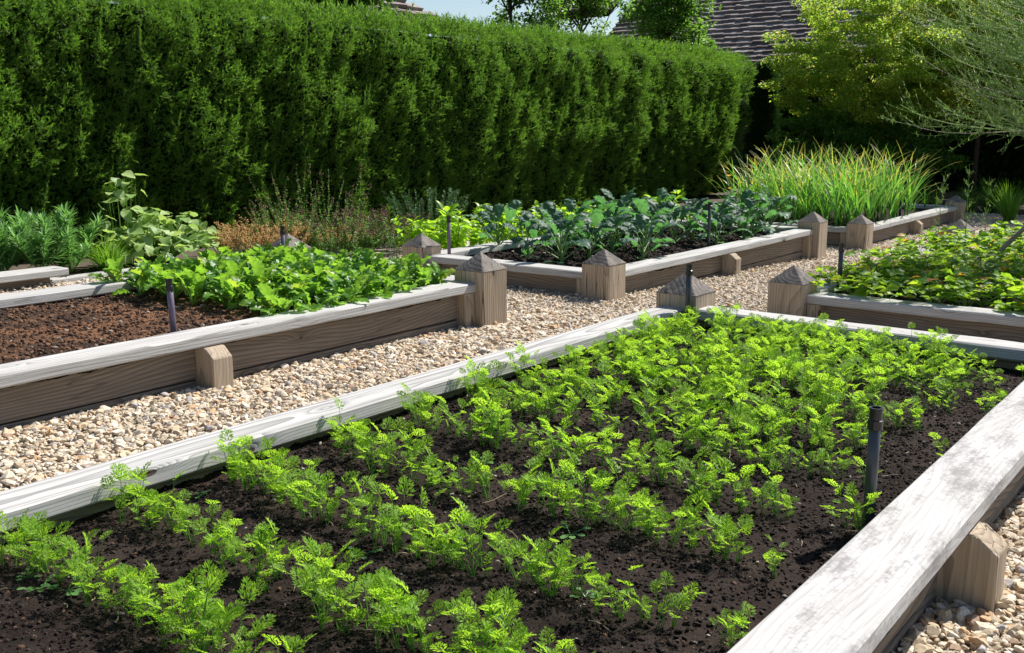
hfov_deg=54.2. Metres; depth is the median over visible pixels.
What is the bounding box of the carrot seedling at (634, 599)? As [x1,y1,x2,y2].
[617,579,646,619]
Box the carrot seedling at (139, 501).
[125,483,179,529]
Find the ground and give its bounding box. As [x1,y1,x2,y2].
[4,180,1023,277]
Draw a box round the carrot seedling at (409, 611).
[390,576,427,652]
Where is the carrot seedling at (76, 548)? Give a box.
[68,541,94,583]
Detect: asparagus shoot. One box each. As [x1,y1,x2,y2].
[932,172,952,256]
[958,164,978,245]
[974,178,995,239]
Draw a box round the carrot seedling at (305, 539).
[293,536,336,611]
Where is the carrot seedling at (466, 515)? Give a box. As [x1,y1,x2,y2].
[439,496,494,576]
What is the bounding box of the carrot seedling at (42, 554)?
[29,521,57,572]
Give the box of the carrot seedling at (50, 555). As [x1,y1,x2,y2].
[42,544,68,583]
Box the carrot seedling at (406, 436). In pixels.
[397,421,425,468]
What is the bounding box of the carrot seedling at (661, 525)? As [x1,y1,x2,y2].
[652,511,674,542]
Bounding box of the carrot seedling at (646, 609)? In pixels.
[641,595,651,624]
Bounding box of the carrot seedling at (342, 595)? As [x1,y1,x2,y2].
[317,581,362,631]
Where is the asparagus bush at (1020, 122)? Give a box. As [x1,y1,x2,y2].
[881,0,1023,262]
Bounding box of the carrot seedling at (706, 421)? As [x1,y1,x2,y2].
[699,420,727,449]
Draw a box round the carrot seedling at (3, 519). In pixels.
[0,510,31,566]
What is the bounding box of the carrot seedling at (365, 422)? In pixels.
[348,419,367,460]
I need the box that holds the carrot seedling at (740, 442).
[727,431,758,458]
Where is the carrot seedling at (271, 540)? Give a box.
[244,526,303,574]
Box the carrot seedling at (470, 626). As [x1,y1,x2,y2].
[451,609,492,652]
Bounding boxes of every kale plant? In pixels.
[460,200,536,251]
[501,213,559,257]
[511,208,603,265]
[519,201,573,246]
[536,213,584,253]
[556,198,603,241]
[561,212,625,258]
[568,204,640,246]
[577,195,633,238]
[583,213,642,253]
[601,188,647,233]
[602,188,635,242]
[610,198,685,250]
[616,213,674,260]
[620,195,670,225]
[622,207,671,238]
[637,207,705,243]
[643,188,680,212]
[648,201,681,234]
[670,197,720,240]
[671,197,712,229]
[688,207,753,244]
[690,191,736,233]
[710,205,775,238]
[717,196,772,228]
[724,198,780,237]
[725,189,761,230]
[741,183,798,232]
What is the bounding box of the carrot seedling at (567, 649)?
[543,646,576,652]
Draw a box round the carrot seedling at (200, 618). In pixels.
[192,608,213,644]
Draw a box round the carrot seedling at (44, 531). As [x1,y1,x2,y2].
[28,520,56,577]
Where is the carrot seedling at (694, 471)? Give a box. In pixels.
[688,457,711,494]
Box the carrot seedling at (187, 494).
[169,488,190,536]
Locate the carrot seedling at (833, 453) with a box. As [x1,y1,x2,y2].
[818,429,850,475]
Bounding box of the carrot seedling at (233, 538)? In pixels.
[219,524,251,573]
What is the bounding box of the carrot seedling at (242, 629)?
[236,626,247,649]
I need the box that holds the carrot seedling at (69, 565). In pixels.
[66,558,107,607]
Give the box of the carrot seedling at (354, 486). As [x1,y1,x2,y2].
[341,475,374,527]
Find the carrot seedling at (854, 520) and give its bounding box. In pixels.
[836,502,864,526]
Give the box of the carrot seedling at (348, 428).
[325,419,363,450]
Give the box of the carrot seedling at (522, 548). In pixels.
[495,533,548,584]
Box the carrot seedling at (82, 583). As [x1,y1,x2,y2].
[62,558,117,599]
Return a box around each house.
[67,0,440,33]
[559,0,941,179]
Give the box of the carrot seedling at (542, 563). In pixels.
[523,526,561,592]
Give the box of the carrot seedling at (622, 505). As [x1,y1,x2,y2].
[588,471,643,530]
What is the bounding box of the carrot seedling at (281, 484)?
[266,480,285,507]
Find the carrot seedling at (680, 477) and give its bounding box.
[670,466,684,488]
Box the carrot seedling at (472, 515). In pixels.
[444,511,481,564]
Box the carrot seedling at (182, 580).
[167,565,206,631]
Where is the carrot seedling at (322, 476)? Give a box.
[302,469,360,520]
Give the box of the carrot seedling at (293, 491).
[283,472,304,518]
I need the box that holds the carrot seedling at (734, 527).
[701,501,736,551]
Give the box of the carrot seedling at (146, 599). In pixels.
[128,576,189,633]
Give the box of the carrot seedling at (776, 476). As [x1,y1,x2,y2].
[757,458,783,515]
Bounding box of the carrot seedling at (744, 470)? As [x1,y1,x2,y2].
[712,456,754,513]
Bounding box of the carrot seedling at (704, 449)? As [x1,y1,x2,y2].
[688,445,711,493]
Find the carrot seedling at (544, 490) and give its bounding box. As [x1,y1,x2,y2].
[541,458,579,512]
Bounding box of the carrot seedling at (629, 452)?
[615,439,639,472]
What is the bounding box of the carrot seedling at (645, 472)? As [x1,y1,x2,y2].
[642,453,657,480]
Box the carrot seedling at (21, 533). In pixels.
[0,509,47,567]
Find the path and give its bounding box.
[0,205,1023,652]
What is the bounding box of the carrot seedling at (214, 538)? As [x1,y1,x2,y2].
[205,522,233,569]
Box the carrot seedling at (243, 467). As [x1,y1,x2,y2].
[224,449,256,483]
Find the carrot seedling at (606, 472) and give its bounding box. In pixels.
[597,456,630,526]
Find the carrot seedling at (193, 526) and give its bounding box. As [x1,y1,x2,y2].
[184,500,220,554]
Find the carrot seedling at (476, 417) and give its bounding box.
[470,413,496,445]
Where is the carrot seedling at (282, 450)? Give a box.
[262,447,289,495]
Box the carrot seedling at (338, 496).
[307,490,346,523]
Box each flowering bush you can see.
[200,215,311,252]
[305,223,367,252]
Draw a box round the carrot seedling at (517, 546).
[500,541,553,585]
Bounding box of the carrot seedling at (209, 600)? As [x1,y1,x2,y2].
[167,590,244,651]
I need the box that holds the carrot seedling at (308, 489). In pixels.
[294,480,325,522]
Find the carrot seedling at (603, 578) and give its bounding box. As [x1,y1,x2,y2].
[588,570,610,613]
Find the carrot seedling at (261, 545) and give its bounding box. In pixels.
[239,530,273,575]
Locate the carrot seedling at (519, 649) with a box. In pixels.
[495,626,528,652]
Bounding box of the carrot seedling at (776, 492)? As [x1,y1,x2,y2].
[764,476,783,517]
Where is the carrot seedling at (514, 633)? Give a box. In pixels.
[501,626,535,652]
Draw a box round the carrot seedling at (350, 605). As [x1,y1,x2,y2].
[318,560,373,633]
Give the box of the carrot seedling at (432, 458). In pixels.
[424,453,440,489]
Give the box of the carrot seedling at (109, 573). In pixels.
[75,563,118,613]
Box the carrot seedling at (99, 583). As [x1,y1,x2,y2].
[89,563,125,602]
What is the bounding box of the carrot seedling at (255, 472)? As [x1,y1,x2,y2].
[250,450,265,480]
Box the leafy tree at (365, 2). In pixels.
[275,0,396,25]
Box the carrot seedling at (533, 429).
[517,422,545,452]
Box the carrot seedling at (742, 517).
[708,512,753,553]
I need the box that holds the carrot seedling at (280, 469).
[259,457,294,491]
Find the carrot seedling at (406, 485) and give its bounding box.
[380,475,415,553]
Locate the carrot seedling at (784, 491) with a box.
[781,488,799,515]
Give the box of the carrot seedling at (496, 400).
[471,395,500,448]
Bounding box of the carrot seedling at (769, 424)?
[739,419,783,465]
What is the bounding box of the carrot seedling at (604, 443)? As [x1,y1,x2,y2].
[596,432,615,458]
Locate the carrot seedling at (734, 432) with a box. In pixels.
[723,413,748,450]
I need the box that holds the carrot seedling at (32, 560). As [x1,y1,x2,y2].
[21,547,47,572]
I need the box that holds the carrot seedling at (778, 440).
[759,436,790,465]
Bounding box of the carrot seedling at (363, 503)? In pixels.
[360,495,395,548]
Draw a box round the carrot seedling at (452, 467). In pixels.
[446,455,474,492]
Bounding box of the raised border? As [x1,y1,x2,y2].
[0,266,68,290]
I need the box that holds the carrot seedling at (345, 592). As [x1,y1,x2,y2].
[331,571,362,617]
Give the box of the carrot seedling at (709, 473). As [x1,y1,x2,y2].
[695,469,739,498]
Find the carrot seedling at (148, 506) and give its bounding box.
[145,494,157,520]
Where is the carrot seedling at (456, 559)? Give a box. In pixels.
[427,527,466,568]
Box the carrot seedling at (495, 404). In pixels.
[483,388,506,443]
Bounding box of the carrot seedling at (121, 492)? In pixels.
[100,463,135,524]
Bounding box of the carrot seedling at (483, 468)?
[471,450,494,501]
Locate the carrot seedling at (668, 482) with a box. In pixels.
[660,455,679,485]
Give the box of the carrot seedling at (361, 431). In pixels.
[336,425,368,458]
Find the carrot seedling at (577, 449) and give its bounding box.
[574,427,595,463]
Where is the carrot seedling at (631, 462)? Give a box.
[620,441,653,479]
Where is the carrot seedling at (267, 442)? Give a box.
[245,437,284,487]
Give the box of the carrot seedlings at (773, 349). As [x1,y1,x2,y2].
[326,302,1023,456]
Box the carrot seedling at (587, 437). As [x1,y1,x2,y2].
[553,425,597,464]
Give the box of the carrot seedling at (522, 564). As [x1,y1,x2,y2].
[513,546,544,589]
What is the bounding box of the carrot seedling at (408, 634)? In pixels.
[383,593,450,651]
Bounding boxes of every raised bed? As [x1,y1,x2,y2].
[0,234,506,428]
[0,273,1023,652]
[402,208,827,300]
[711,195,965,248]
[767,219,1023,342]
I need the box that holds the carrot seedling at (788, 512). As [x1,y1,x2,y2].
[774,496,795,517]
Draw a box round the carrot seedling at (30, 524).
[4,518,72,571]
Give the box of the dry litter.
[2,333,998,645]
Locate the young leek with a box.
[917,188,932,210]
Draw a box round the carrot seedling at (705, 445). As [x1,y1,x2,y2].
[695,430,719,446]
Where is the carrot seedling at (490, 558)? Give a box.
[482,551,497,578]
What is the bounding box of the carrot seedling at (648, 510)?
[632,495,666,536]
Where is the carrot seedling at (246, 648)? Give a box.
[235,638,267,652]
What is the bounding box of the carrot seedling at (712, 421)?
[692,414,718,448]
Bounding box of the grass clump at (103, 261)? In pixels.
[59,226,146,270]
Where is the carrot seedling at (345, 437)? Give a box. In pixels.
[332,416,363,457]
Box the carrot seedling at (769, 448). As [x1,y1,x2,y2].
[756,437,777,464]
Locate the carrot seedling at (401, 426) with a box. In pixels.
[369,417,407,462]
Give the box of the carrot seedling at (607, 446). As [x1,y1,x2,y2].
[594,426,622,467]
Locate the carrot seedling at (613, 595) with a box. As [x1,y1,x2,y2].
[592,565,642,622]
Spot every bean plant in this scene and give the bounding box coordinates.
[389,215,428,249]
[408,219,444,241]
[415,218,455,248]
[426,209,464,249]
[435,200,471,248]
[438,219,459,247]
[461,220,495,245]
[467,216,488,245]
[469,202,504,242]
[485,218,510,242]
[491,206,527,240]
[506,203,538,237]
[516,210,547,237]
[530,206,560,234]
[532,200,575,211]
[537,209,569,232]
[646,189,682,204]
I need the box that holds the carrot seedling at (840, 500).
[820,478,853,527]
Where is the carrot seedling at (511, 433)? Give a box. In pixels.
[505,425,531,452]
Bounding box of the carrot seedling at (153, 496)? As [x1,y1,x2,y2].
[132,485,175,528]
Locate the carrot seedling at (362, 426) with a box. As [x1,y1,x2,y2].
[355,419,390,458]
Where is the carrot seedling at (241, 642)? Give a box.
[230,633,273,652]
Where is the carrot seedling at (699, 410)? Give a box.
[685,407,706,448]
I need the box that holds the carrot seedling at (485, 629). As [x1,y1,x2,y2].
[452,595,512,652]
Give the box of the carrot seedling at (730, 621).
[709,616,734,638]
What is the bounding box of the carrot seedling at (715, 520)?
[705,514,753,559]
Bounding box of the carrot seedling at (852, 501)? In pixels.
[844,483,879,532]
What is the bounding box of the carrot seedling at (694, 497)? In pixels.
[670,490,711,546]
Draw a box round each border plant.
[888,163,931,203]
[917,177,954,204]
[946,182,995,212]
[965,171,1023,212]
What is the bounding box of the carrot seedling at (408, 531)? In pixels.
[387,516,428,557]
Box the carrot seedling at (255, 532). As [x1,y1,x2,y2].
[226,521,286,579]
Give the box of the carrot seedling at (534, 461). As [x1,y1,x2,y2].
[500,454,545,503]
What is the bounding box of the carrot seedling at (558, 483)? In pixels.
[551,481,578,513]
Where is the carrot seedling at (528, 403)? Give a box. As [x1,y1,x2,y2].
[494,402,531,444]
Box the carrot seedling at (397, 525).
[371,518,413,548]
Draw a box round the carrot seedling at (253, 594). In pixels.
[214,577,275,651]
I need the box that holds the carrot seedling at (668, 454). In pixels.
[653,440,681,484]
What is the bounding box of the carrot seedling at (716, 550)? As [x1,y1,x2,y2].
[711,524,731,555]
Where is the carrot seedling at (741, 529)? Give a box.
[726,523,753,561]
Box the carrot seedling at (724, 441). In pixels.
[717,437,734,456]
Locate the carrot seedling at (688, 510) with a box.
[672,502,707,543]
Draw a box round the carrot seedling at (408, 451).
[387,448,412,474]
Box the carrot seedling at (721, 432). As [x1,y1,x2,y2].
[699,429,728,455]
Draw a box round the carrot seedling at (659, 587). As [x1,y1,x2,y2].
[649,570,678,628]
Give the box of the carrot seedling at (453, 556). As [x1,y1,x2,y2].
[445,522,475,569]
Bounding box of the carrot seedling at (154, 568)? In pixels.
[123,560,169,611]
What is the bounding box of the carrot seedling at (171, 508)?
[141,471,184,532]
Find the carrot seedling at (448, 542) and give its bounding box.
[437,530,462,561]
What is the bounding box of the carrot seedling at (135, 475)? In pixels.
[116,460,152,509]
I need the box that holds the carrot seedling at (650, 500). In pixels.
[627,493,659,534]
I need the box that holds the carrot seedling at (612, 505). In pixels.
[587,495,618,520]
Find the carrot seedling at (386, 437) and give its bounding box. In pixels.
[370,416,395,472]
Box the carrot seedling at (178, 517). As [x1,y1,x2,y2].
[172,500,189,537]
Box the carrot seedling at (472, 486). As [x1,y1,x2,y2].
[468,460,485,490]
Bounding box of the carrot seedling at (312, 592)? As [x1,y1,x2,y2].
[297,561,325,594]
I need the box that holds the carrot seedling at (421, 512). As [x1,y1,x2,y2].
[414,508,448,564]
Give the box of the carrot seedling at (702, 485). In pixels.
[697,461,727,505]
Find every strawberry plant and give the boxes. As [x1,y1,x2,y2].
[808,268,826,286]
[815,264,865,286]
[823,267,851,281]
[831,269,903,296]
[831,275,886,295]
[842,265,873,276]
[843,249,893,268]
[851,256,897,275]
[852,266,915,298]
[853,262,909,292]
[859,258,916,276]
[867,246,912,267]
[877,262,930,294]
[878,245,927,258]
[879,257,926,280]
[891,242,920,254]
[892,240,934,258]
[892,268,933,286]
[893,233,949,252]
[894,275,925,299]
[895,258,932,275]
[898,253,942,272]
[902,248,952,268]
[905,278,966,303]
[908,255,945,284]
[920,264,978,296]
[921,231,953,240]
[923,226,971,239]
[925,259,963,279]
[927,242,977,260]
[928,231,972,249]
[929,254,964,272]
[932,275,993,306]
[934,229,978,236]
[935,240,966,252]
[936,253,971,265]
[937,255,989,281]
[937,268,992,304]
[941,230,989,252]
[947,246,979,265]
[952,269,998,284]
[954,230,975,243]
[955,265,1023,306]
[956,255,1010,275]
[957,246,996,265]
[964,276,1023,302]
[965,233,998,245]
[965,250,1009,272]
[965,267,1018,298]
[968,235,1004,258]
[974,265,1023,286]
[976,242,1015,259]
[980,226,1023,246]
[980,237,1021,250]
[983,254,1008,267]
[985,261,1023,276]
[987,220,1022,239]
[990,292,1023,311]
[993,241,1023,255]
[995,226,1022,241]
[1003,278,1023,311]
[1004,241,1023,257]
[1005,278,1023,286]
[1007,254,1023,268]
[1007,285,1023,309]
[1013,241,1023,257]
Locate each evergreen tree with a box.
[731,55,852,181]
[822,57,958,189]
[914,0,1023,193]
[994,104,1023,190]
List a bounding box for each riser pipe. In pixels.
[165,279,176,332]
[280,226,284,245]
[446,215,450,253]
[684,264,692,326]
[707,202,711,246]
[836,243,844,292]
[862,406,883,528]
[899,190,902,215]
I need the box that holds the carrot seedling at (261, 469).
[230,458,274,493]
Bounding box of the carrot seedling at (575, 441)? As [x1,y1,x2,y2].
[555,430,590,459]
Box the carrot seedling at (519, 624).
[481,586,523,652]
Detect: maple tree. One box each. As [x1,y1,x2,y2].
[758,0,987,173]
[870,0,1023,198]
[950,0,1023,97]
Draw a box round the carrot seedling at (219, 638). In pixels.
[210,628,240,652]
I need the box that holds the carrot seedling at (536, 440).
[529,425,544,453]
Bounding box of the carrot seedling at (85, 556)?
[71,530,119,596]
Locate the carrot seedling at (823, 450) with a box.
[814,436,844,475]
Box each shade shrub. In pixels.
[762,102,879,177]
[847,105,975,181]
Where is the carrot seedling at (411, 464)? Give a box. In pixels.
[401,437,426,477]
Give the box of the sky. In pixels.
[109,0,629,50]
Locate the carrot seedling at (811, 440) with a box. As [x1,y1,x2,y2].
[796,434,826,470]
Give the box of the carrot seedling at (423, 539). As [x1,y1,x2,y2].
[411,532,441,564]
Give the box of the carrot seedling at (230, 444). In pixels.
[225,441,245,482]
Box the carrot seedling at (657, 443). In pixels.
[653,438,681,476]
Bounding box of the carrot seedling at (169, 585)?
[133,575,188,617]
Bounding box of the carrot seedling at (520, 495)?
[498,477,533,511]
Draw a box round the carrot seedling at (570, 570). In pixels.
[558,556,595,594]
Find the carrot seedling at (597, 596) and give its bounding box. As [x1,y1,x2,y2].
[585,576,611,606]
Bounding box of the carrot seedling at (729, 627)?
[719,608,742,648]
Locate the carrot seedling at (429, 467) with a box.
[421,446,449,486]
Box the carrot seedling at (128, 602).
[123,582,173,620]
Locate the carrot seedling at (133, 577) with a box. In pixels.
[118,565,152,628]
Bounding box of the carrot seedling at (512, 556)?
[489,532,519,571]
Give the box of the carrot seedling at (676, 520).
[658,505,685,539]
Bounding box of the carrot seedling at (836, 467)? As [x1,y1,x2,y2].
[825,459,846,478]
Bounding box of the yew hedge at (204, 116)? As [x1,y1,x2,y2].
[0,0,757,262]
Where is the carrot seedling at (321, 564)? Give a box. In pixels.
[307,538,365,603]
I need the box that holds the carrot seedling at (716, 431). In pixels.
[706,417,728,451]
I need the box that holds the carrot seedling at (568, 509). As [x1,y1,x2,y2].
[556,481,587,518]
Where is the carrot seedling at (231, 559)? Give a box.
[215,541,240,562]
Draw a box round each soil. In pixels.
[0,288,453,389]
[0,327,1023,652]
[457,225,785,270]
[760,206,929,232]
[835,250,1023,322]
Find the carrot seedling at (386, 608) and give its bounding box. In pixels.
[369,571,410,650]
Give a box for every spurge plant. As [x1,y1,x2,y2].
[0,204,38,266]
[0,216,30,271]
[5,203,77,267]
[26,201,107,272]
[30,213,89,265]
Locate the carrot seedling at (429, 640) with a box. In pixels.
[420,631,445,652]
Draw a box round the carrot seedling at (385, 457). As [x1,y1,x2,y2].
[374,448,391,478]
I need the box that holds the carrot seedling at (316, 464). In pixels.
[296,457,322,510]
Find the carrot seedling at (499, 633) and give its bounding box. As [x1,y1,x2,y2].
[478,615,531,652]
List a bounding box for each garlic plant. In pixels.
[707,157,754,215]
[719,160,782,215]
[720,157,793,193]
[722,152,788,203]
[729,160,760,201]
[731,147,775,211]
[731,152,765,213]
[731,162,791,220]
[735,152,790,206]
[736,139,806,220]
[737,158,787,218]
[741,159,820,222]
[744,151,785,218]
[744,158,808,204]
[745,151,794,219]
[747,161,796,210]
[751,147,811,195]
[753,159,807,222]
[754,153,798,221]
[755,163,789,221]
[764,143,798,222]
[765,174,817,222]
[768,151,830,215]
[772,156,828,215]
[773,142,805,221]
[773,151,833,200]
[776,153,825,217]
[776,161,835,212]
[778,145,802,185]
[778,155,823,216]
[778,160,837,219]
[779,138,864,211]
[785,146,838,186]
[785,158,833,213]
[786,147,860,206]
[786,170,838,219]
[793,144,845,173]
[795,154,838,211]
[795,172,870,218]
[796,156,868,223]
[802,149,860,226]
[806,167,847,219]
[807,157,844,214]
[808,142,865,216]
[814,138,879,225]
[815,167,869,214]
[817,152,877,223]
[818,163,854,215]
[819,149,883,225]
[820,159,866,225]
[821,152,879,221]
[821,153,885,226]
[827,156,888,220]
[829,144,865,183]
[831,154,909,219]
[833,156,895,218]
[833,159,871,217]
[833,166,888,216]
[834,148,887,210]
[834,151,881,216]
[834,152,902,221]
[835,148,872,221]
[836,148,882,204]
[840,143,910,188]
[840,148,889,216]
[843,156,885,219]
[846,140,908,214]
[846,161,887,208]
[851,153,891,214]
[862,147,925,217]
[868,161,912,211]
[871,145,904,218]
[871,147,935,216]
[872,139,938,217]
[872,155,950,214]
[872,157,906,221]
[873,151,919,219]
[876,162,918,220]
[877,150,920,216]
[879,158,939,218]
[885,156,923,217]
[888,153,913,218]
[892,154,927,214]
[896,140,938,209]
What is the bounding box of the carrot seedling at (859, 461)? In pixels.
[851,456,882,485]
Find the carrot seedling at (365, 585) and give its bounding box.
[357,570,403,629]
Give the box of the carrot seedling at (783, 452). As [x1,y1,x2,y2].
[774,436,789,469]
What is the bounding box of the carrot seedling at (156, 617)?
[129,605,187,646]
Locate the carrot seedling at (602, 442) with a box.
[580,424,614,465]
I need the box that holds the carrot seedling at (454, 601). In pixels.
[442,588,475,652]
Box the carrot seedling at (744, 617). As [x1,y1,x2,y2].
[727,601,755,637]
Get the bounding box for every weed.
[16,568,41,580]
[17,574,58,591]
[40,576,81,595]
[189,490,210,497]
[348,546,382,558]
[560,521,590,538]
[570,587,598,597]
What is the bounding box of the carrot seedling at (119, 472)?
[112,463,146,515]
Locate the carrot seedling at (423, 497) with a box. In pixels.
[405,486,446,542]
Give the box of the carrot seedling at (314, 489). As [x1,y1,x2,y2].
[290,478,330,519]
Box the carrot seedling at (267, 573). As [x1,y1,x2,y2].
[256,547,286,592]
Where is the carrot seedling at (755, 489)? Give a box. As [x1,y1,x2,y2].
[751,487,778,513]
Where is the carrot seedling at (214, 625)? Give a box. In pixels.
[189,607,232,652]
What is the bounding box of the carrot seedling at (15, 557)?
[5,517,38,565]
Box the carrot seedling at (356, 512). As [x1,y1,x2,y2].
[346,473,391,535]
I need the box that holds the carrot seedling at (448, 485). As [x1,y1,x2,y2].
[434,470,463,493]
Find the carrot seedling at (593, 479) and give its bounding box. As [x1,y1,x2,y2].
[571,472,618,523]
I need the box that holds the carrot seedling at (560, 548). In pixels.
[551,539,576,596]
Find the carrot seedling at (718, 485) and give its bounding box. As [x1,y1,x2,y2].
[709,451,730,500]
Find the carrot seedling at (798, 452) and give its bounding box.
[790,446,814,470]
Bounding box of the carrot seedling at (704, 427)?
[697,426,711,447]
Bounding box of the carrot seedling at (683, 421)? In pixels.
[667,403,699,449]
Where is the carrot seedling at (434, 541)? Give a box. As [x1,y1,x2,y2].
[403,527,448,568]
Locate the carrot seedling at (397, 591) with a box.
[375,566,429,647]
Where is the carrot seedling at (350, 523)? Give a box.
[341,514,363,544]
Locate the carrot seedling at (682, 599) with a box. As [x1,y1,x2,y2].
[668,581,706,627]
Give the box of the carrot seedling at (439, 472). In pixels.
[432,458,445,486]
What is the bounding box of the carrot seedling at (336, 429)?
[330,415,343,447]
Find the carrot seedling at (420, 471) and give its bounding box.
[418,467,439,488]
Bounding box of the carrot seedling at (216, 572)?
[168,559,244,650]
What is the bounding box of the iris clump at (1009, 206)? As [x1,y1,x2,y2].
[984,180,1023,222]
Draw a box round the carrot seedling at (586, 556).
[556,550,595,595]
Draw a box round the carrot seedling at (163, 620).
[140,591,207,641]
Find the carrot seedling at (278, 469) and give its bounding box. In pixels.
[265,452,306,505]
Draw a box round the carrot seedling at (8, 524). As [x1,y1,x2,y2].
[0,516,18,560]
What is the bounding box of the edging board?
[50,235,404,282]
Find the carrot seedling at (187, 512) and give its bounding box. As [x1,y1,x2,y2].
[174,501,220,544]
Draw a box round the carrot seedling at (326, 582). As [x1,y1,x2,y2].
[289,563,337,630]
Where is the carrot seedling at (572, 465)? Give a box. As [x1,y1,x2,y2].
[555,450,595,517]
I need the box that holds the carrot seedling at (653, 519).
[639,508,665,537]
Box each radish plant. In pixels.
[87,256,150,286]
[111,262,168,296]
[122,255,171,277]
[130,263,182,296]
[141,258,199,283]
[143,264,195,298]
[165,252,194,271]
[166,249,209,265]
[173,268,214,305]
[174,260,222,297]
[175,263,207,290]
[195,256,237,289]
[196,271,242,299]
[199,249,241,259]
[202,277,242,307]
[205,268,272,302]
[208,259,267,292]
[211,279,257,309]
[216,246,259,260]
[227,260,295,298]
[227,279,274,312]
[229,251,284,266]
[235,242,277,253]
[238,255,263,269]
[239,283,303,312]
[242,243,269,262]
[245,267,289,288]
[246,245,294,261]
[250,293,323,316]
[251,245,290,268]
[254,283,296,309]
[259,238,294,251]
[263,264,282,287]
[267,247,274,264]
[268,260,313,284]
[268,271,300,303]
[271,253,310,269]
[273,250,308,262]
[275,261,288,270]
[280,270,343,303]
[281,259,331,273]
[282,275,327,304]
[284,269,359,300]
[287,288,343,310]
[290,241,309,254]
[293,252,330,264]
[298,245,325,256]
[304,263,355,281]
[305,251,332,263]
[305,265,326,286]
[320,247,373,282]
[320,276,368,303]
[322,269,381,301]
[323,262,363,270]
[324,259,349,267]
[329,261,349,268]
[330,249,354,262]
[336,270,378,297]
[340,248,388,272]
[348,260,398,295]
[351,273,401,297]
[360,265,376,274]
[362,260,411,291]
[363,271,409,293]
[373,255,406,267]
[380,251,423,268]
[380,255,432,289]
[382,268,428,292]
[401,261,428,287]
[409,265,455,286]
[421,261,444,284]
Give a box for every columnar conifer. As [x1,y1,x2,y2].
[740,58,783,185]
[770,65,807,187]
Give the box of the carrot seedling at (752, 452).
[744,440,762,466]
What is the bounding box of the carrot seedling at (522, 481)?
[512,478,534,506]
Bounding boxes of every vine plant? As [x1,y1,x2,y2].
[91,207,221,263]
[93,170,154,263]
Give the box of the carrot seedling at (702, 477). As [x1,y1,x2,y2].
[685,472,715,503]
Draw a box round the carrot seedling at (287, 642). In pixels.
[262,634,314,652]
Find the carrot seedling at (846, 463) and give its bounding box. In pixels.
[837,447,851,478]
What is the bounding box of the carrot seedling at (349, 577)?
[331,569,392,628]
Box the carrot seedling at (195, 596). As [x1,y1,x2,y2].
[177,576,224,652]
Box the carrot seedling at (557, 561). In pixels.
[523,535,571,596]
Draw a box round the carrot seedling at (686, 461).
[673,456,714,500]
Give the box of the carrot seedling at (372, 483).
[359,480,392,546]
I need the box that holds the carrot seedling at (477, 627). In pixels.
[457,597,519,652]
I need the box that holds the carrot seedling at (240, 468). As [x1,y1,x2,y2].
[218,445,250,490]
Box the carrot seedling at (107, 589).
[96,562,157,613]
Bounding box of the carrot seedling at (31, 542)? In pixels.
[16,527,47,567]
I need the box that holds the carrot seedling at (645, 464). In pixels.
[638,455,664,481]
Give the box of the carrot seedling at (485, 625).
[477,619,523,652]
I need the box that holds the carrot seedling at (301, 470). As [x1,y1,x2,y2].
[292,459,313,509]
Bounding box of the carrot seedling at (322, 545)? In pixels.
[269,542,332,596]
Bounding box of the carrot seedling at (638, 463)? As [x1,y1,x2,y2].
[630,448,653,473]
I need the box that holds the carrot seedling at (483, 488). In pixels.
[469,451,503,496]
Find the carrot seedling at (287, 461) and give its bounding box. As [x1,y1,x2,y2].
[266,452,300,500]
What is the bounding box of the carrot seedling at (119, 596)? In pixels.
[97,578,131,613]
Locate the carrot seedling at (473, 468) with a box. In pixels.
[456,457,481,495]
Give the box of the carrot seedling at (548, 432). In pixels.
[538,417,561,458]
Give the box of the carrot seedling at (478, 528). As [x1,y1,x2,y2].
[453,512,513,566]
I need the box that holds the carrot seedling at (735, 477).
[725,473,763,510]
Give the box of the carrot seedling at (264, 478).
[258,474,283,499]
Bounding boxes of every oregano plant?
[241,194,347,246]
[248,156,371,234]
[285,215,396,252]
[324,204,438,249]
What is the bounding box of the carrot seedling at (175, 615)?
[166,604,190,632]
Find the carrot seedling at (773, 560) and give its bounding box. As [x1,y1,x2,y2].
[763,551,785,578]
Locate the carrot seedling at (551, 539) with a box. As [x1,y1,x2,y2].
[535,537,558,581]
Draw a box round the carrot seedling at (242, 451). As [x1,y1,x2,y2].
[209,436,254,479]
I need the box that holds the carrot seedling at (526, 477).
[520,465,571,517]
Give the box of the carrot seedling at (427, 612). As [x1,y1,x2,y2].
[397,595,442,631]
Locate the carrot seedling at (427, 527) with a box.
[417,513,436,548]
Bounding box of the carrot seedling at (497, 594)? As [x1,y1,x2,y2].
[478,588,522,652]
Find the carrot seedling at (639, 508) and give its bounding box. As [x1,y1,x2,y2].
[614,489,653,525]
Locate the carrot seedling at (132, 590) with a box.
[122,571,141,604]
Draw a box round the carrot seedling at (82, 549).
[43,529,100,576]
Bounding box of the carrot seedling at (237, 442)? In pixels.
[214,428,251,483]
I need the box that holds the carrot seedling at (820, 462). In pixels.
[800,453,824,475]
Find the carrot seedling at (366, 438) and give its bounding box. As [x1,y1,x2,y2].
[351,429,399,475]
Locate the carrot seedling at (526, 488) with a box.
[512,472,531,508]
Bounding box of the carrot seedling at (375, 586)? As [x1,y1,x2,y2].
[365,578,396,649]
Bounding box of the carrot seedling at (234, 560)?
[204,519,237,564]
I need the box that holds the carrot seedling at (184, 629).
[163,623,197,652]
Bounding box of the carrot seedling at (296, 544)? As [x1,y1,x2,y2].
[263,518,306,578]
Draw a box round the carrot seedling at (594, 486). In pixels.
[584,474,621,524]

